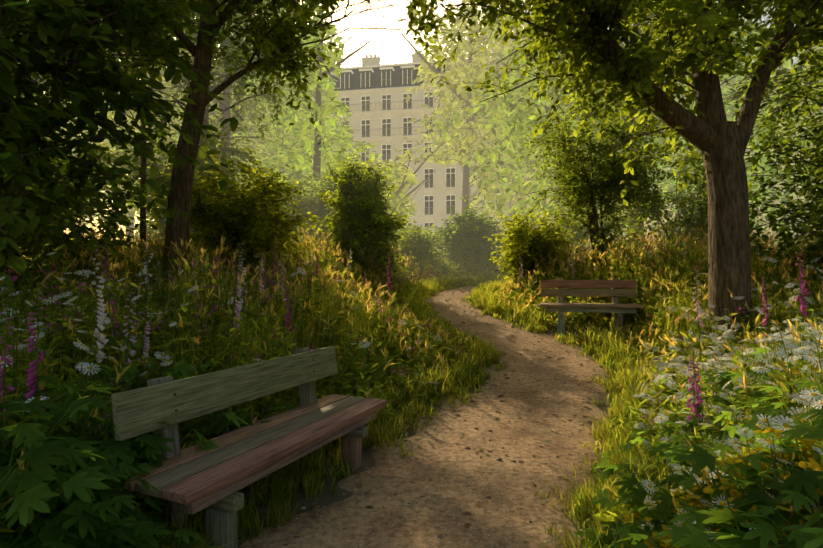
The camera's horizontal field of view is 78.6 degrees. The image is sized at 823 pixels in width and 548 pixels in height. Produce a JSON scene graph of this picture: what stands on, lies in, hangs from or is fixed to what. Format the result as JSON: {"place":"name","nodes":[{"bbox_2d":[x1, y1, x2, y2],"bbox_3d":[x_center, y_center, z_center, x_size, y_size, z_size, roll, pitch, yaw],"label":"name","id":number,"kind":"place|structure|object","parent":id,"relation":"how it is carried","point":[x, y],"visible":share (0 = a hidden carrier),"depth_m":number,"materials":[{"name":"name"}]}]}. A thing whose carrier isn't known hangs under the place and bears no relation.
{"place":"outdoors","nodes":[
{"label":"outdoors","id":0,"kind":"place"},
{"bbox_2d":[170,273,672,547],"bbox_3d":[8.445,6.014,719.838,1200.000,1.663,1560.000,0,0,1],"label":"ground","id":1,"kind":"structure","parent":0,"point":[326,497],"depth_m":3.57,"materials":[{"name":"soil"}]},
{"bbox_2d":[19,62,117,161],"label":"tree","id":2,"kind":"object","parent":1,"relation":"on","point":[69,121],"visible":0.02,"depth_m":17.03,"materials":[{"name":"green plant"}]},
{"bbox_2d":[2,105,170,278],"bbox_3d":[-5.494,-0.872,8.075,3.779,3.986,3.324,0,0,1],"label":"shrub","id":3,"kind":"object","parent":1,"relation":"on","point":[121,198],"visible":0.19,"depth_m":8.11,"materials":[{"name":"green plant"}]},
{"bbox_2d":[50,137,125,232],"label":"tree","id":4,"kind":"object","parent":1,"relation":"on","point":[102,200],"depth_m":32.03,"materials":[{"name":"green plant"}]},
{"bbox_2d":[0,0,230,154],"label":"tree","id":5,"kind":"object","parent":1,"relation":"on","point":[34,76],"visible":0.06,"depth_m":9.76,"materials":[{"name":"green plant"}]},
{"bbox_2d":[0,0,243,303],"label":"tree","id":6,"kind":"object","parent":1,"relation":"on","point":[61,27],"visible":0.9,"depth_m":5.34,"materials":[{"name":"green plant"}]},
{"bbox_2d":[1,0,278,261],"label":"thin tree","id":7,"kind":"object","parent":1,"relation":"on","point":[142,234],"visible":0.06,"depth_m":9.90,"materials":[{"name":"green plant"}]},
{"bbox_2d":[59,66,236,243],"bbox_3d":[-15.141,-6.995,27.365,12.835,15.076,11.583,0,0,1],"label":"tree","id":8,"kind":"object","parent":1,"relation":"on","point":[133,222],"depth_m":26.99,"materials":[{"name":"green plant"}]},
{"bbox_2d":[27,2,294,237],"bbox_3d":[-12.476,-7.900,25.250,12.961,16.431,12.662,0,0,30],"label":"tree","id":9,"kind":"object","parent":1,"relation":"on","point":[107,140],"visible":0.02,"depth_m":23.11,"materials":[{"name":"green plant"}]},
{"bbox_2d":[97,116,286,248],"bbox_3d":[-5.897,-1.939,13.893,4.585,5.045,4.857,0,0,1],"label":"shrub","id":10,"kind":"object","parent":1,"relation":"on","point":[215,138],"visible":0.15,"depth_m":13.07,"materials":[{"name":"green plant"}]},
{"bbox_2d":[97,33,314,240],"bbox_3d":[-9.784,-6.336,24.220,12.071,13.308,11.438,0,0,1],"label":"tree","id":11,"kind":"object","parent":1,"relation":"on","point":[243,123],"visible":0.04,"depth_m":23.10,"materials":[{"name":"green plant"}]},
{"bbox_2d":[103,0,333,236],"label":"tree","id":12,"kind":"object","parent":1,"relation":"on","point":[239,89],"visible":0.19,"depth_m":14.38,"materials":[{"name":"green plant"}]},
{"bbox_2d":[128,1,334,176],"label":"tree","id":13,"kind":"object","parent":1,"relation":"on","point":[225,115],"visible":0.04,"depth_m":19.43,"materials":[{"name":"green plant"}]},
{"bbox_2d":[144,140,327,284],"bbox_3d":[-3.270,-0.747,9.523,3.411,3.488,3.261,0,0,1],"label":"bush","id":14,"kind":"object","parent":1,"relation":"on","point":[249,212],"visible":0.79,"depth_m":9.01,"materials":[{"name":"green plant"}]},
{"bbox_2d":[111,346,386,547],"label":"bench","id":15,"kind":"object","parent":1,"relation":"on","point":[194,479],"visible":0.94,"depth_m":2.94,"materials":[{"name":"brown wood"}]},
{"bbox_2d":[24,0,475,301],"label":"tree","id":16,"kind":"object","parent":1,"relation":"on","point":[280,32],"visible":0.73,"depth_m":7.32,"materials":[{"name":"green plant"}]},
{"bbox_2d":[167,1,381,196],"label":"tree","id":17,"kind":"object","parent":1,"relation":"on","point":[308,123],"visible":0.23,"depth_m":23.57,"materials":[{"name":"green plant"}]},
{"bbox_2d":[217,2,355,151],"bbox_3d":[-9.375,-9.031,32.892,12.823,18.804,12.764,0,-1,36],"label":"tree","id":18,"kind":"object","parent":1,"relation":"on","point":[332,40],"visible":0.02,"depth_m":33.36,"materials":[{"name":"green plant"}]},
{"bbox_2d":[239,97,369,207],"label":"tree","id":19,"kind":"object","parent":1,"relation":"on","point":[335,146],"depth_m":28.40,"materials":[{"name":"green plant"}]},
{"bbox_2d":[211,3,405,234],"bbox_3d":[-4.483,-6.231,21.221,8.588,13.385,9.326,0,0,1],"label":"tree","id":20,"kind":"object","parent":1,"relation":"on","point":[317,153],"visible":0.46,"depth_m":21.39,"materials":[{"name":"green plant"}]},
{"bbox_2d":[273,158,345,251],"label":"shrub","id":21,"kind":"object","parent":1,"relation":"on","point":[312,204],"visible":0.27,"depth_m":16.98,"materials":[{"name":"green plant"}]},
{"bbox_2d":[291,121,413,233],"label":"tree","id":22,"kind":"object","parent":1,"relation":"on","point":[384,161],"depth_m":25.31,"materials":[{"name":"green plant"}]},
{"bbox_2d":[317,150,417,285],"bbox_3d":[-1.239,-1.117,13.357,2.949,4.383,2.824,0,0,1],"label":"conical shrub","id":23,"kind":"object","parent":1,"relation":"on","point":[360,218],"visible":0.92,"depth_m":13.14,"materials":[{"name":"green plant"}]},
{"bbox_2d":[293,142,441,251],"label":"tree","id":24,"kind":"object","parent":1,"relation":"on","point":[407,180],"visible":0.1,"depth_m":24.64,"materials":[{"name":"green plant"}]},
{"bbox_2d":[351,150,437,230],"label":"tree","id":25,"kind":"object","parent":1,"relation":"on","point":[390,160],"depth_m":35.40,"materials":[{"name":"green plant"}]},
{"bbox_2d":[356,155,440,243],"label":"tree","id":26,"kind":"object","parent":1,"relation":"on","point":[407,187],"depth_m":28.99,"materials":[{"name":"green plant"}]},
{"bbox_2d":[380,147,439,249],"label":"tree","id":27,"kind":"object","parent":1,"relation":"on","point":[417,191],"visible":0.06,"depth_m":38.54,"materials":[{"name":"green plant"}]},
{"bbox_2d":[0,226,822,547],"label":"meadow plants","id":28,"kind":"object","parent":1,"relation":"on","point":[716,440],"visible":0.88,"depth_m":4.06,"materials":[{"name":"green plant"}]},
{"bbox_2d":[253,45,576,255],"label":"apartment building","id":29,"kind":"structure","parent":1,"relation":"on","point":[373,94],"depth_m":63.98,"materials":[{"name":"stone"}]},
{"bbox_2d":[390,219,451,275],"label":"shrub","id":30,"kind":"object","parent":1,"relation":"on","point":[418,245],"visible":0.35,"depth_m":16.83,"materials":[{"name":"green plant"}]},
{"bbox_2d":[423,195,507,278],"bbox_3d":[2.154,-0.955,18.483,3.268,3.563,3.654,0,0,25],"label":"round shrub","id":31,"kind":"object","parent":1,"relation":"on","point":[466,231],"visible":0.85,"depth_m":17.71,"materials":[{"name":"green plant"}]},
{"bbox_2d":[387,0,553,225],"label":"tree","id":32,"kind":"object","parent":1,"relation":"on","point":[466,141],"visible":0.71,"depth_m":26.64,"materials":[{"name":"green plant"}]},
{"bbox_2d":[409,110,539,256],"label":"tree","id":33,"kind":"object","parent":1,"relation":"on","point":[473,182],"visible":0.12,"depth_m":36.68,"materials":[{"name":"green plant"}]},
{"bbox_2d":[419,0,567,230],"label":"tree","id":34,"kind":"object","parent":1,"relation":"on","point":[491,212],"visible":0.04,"depth_m":32.14,"materials":[{"name":"green plant"}]},
{"bbox_2d":[483,205,580,291],"bbox_3d":[3.138,-0.410,12.612,2.762,2.614,2.830,0,0,1],"label":"shrub","id":35,"kind":"object","parent":1,"relation":"on","point":[528,242],"visible":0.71,"depth_m":12.17,"materials":[{"name":"green plant"}]},
{"bbox_2d":[262,0,822,340],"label":"tree","id":36,"kind":"object","parent":1,"relation":"on","point":[700,31],"visible":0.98,"depth_m":6.55,"materials":[{"name":"green plant"}]},
{"bbox_2d":[427,14,675,247],"bbox_3d":[6.277,-6.043,22.391,9.568,12.679,11.034,0,0,-20],"label":"tree","id":37,"kind":"object","parent":1,"relation":"on","point":[520,105],"visible":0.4,"depth_m":21.66,"materials":[{"name":"green plant"}]},
{"bbox_2d":[487,44,624,222],"bbox_3d":[10.719,-9.963,35.640,13.970,20.744,14.825,0,0,1],"label":"tree","id":38,"kind":"object","parent":1,"relation":"on","point":[500,132],"visible":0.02,"depth_m":35.58,"materials":[{"name":"green plant"}]},
{"bbox_2d":[471,34,641,252],"bbox_3d":[9.564,-6.898,29.430,11.949,14.523,12.320,0,0,-26],"label":"tree","id":39,"kind":"object","parent":1,"relation":"on","point":[519,196],"depth_m":29.90,"materials":[{"name":"green plant"}]},
{"bbox_2d":[540,278,642,333],"bbox_3d":[3.055,0.637,8.678,1.608,1.120,0.653,0,0,15],"label":"bench","id":40,"kind":"object","parent":1,"relation":"on","point":[615,308],"visible":0.94,"depth_m":8.71,"materials":[{"name":"brown wood"}]},
{"bbox_2d":[550,201,635,266],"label":"shrub","id":41,"kind":"object","parent":1,"relation":"on","point":[584,230],"visible":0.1,"depth_m":15.82,"materials":[{"name":"green plant"}]},
{"bbox_2d":[514,88,678,270],"bbox_3d":[4.165,-1.907,11.419,3.754,4.603,3.327,0,-1,-39],"label":"multistem shrub","id":42,"kind":"object","parent":1,"relation":"on","point":[585,189],"visible":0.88,"depth_m":11.01,"materials":[{"name":"green plant"}]},
{"bbox_2d":[537,189,670,240],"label":"bush","id":43,"kind":"object","parent":1,"relation":"on","point":[649,223],"depth_m":43.17,"materials":[{"name":"green plant"}]},
{"bbox_2d":[471,0,773,251],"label":"tree","id":44,"kind":"object","parent":1,"relation":"on","point":[569,94],"visible":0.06,"depth_m":17.28,"materials":[{"name":"green plant"}]},
{"bbox_2d":[596,137,788,257],"bbox_3d":[6.647,-1.638,12.590,4.447,4.188,4.070,0,-1,-33],"label":"shrub","id":45,"kind":"object","parent":1,"relation":"on","point":[688,220],"visible":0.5,"depth_m":12.01,"materials":[{"name":"green plant"}]},
{"bbox_2d":[564,59,822,243],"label":"tree","id":46,"kind":"object","parent":1,"relation":"on","point":[731,84],"depth_m":24.61,"materials":[{"name":"green plant"}]},
{"bbox_2d":[568,11,822,249],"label":"tree","id":47,"kind":"object","parent":1,"relation":"on","point":[731,108],"visible":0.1,"depth_m":19.13,"materials":[{"name":"green plant"}]},
{"bbox_2d":[631,1,822,156],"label":"tree","id":48,"kind":"object","parent":1,"relation":"on","point":[738,94],"visible":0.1,"depth_m":11.18,"materials":[{"name":"green plant"}]},
{"bbox_2d":[646,50,822,237],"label":"tree","id":49,"kind":"object","parent":1,"relation":"on","point":[782,167],"visible":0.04,"depth_m":28.04,"materials":[{"name":"green plant"}]},
{"bbox_2d":[706,12,822,281],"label":"bush","id":50,"kind":"object","parent":1,"relation":"on","point":[813,217],"visible":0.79,"depth_m":7.77,"materials":[{"name":"green plant"}]},
{"bbox_2d":[759,48,822,245],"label":"tree","id":51,"kind":"object","parent":1,"relation":"on","point":[794,194],"depth_m":35.49,"materials":[{"name":"green plant"}]},
{"bbox_2d":[760,24,822,130],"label":"tree","id":52,"kind":"object","parent":1,"relation":"on","point":[803,83],"visible":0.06,"depth_m":19.51,"materials":[{"name":"green plant"}]},
{"bbox_2d":[239,285,612,547],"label":"dirt path","id":53,"kind":"structure","parent":0,"point":[447,467],"depth_m":3.83,"materials":[{"name":"brown soil"}]},
{"bbox_2d":[44,0,822,255],"label":"sky","id":54,"kind":"structure","parent":0,"point":[387,46],"materials":[{"name":"white"}]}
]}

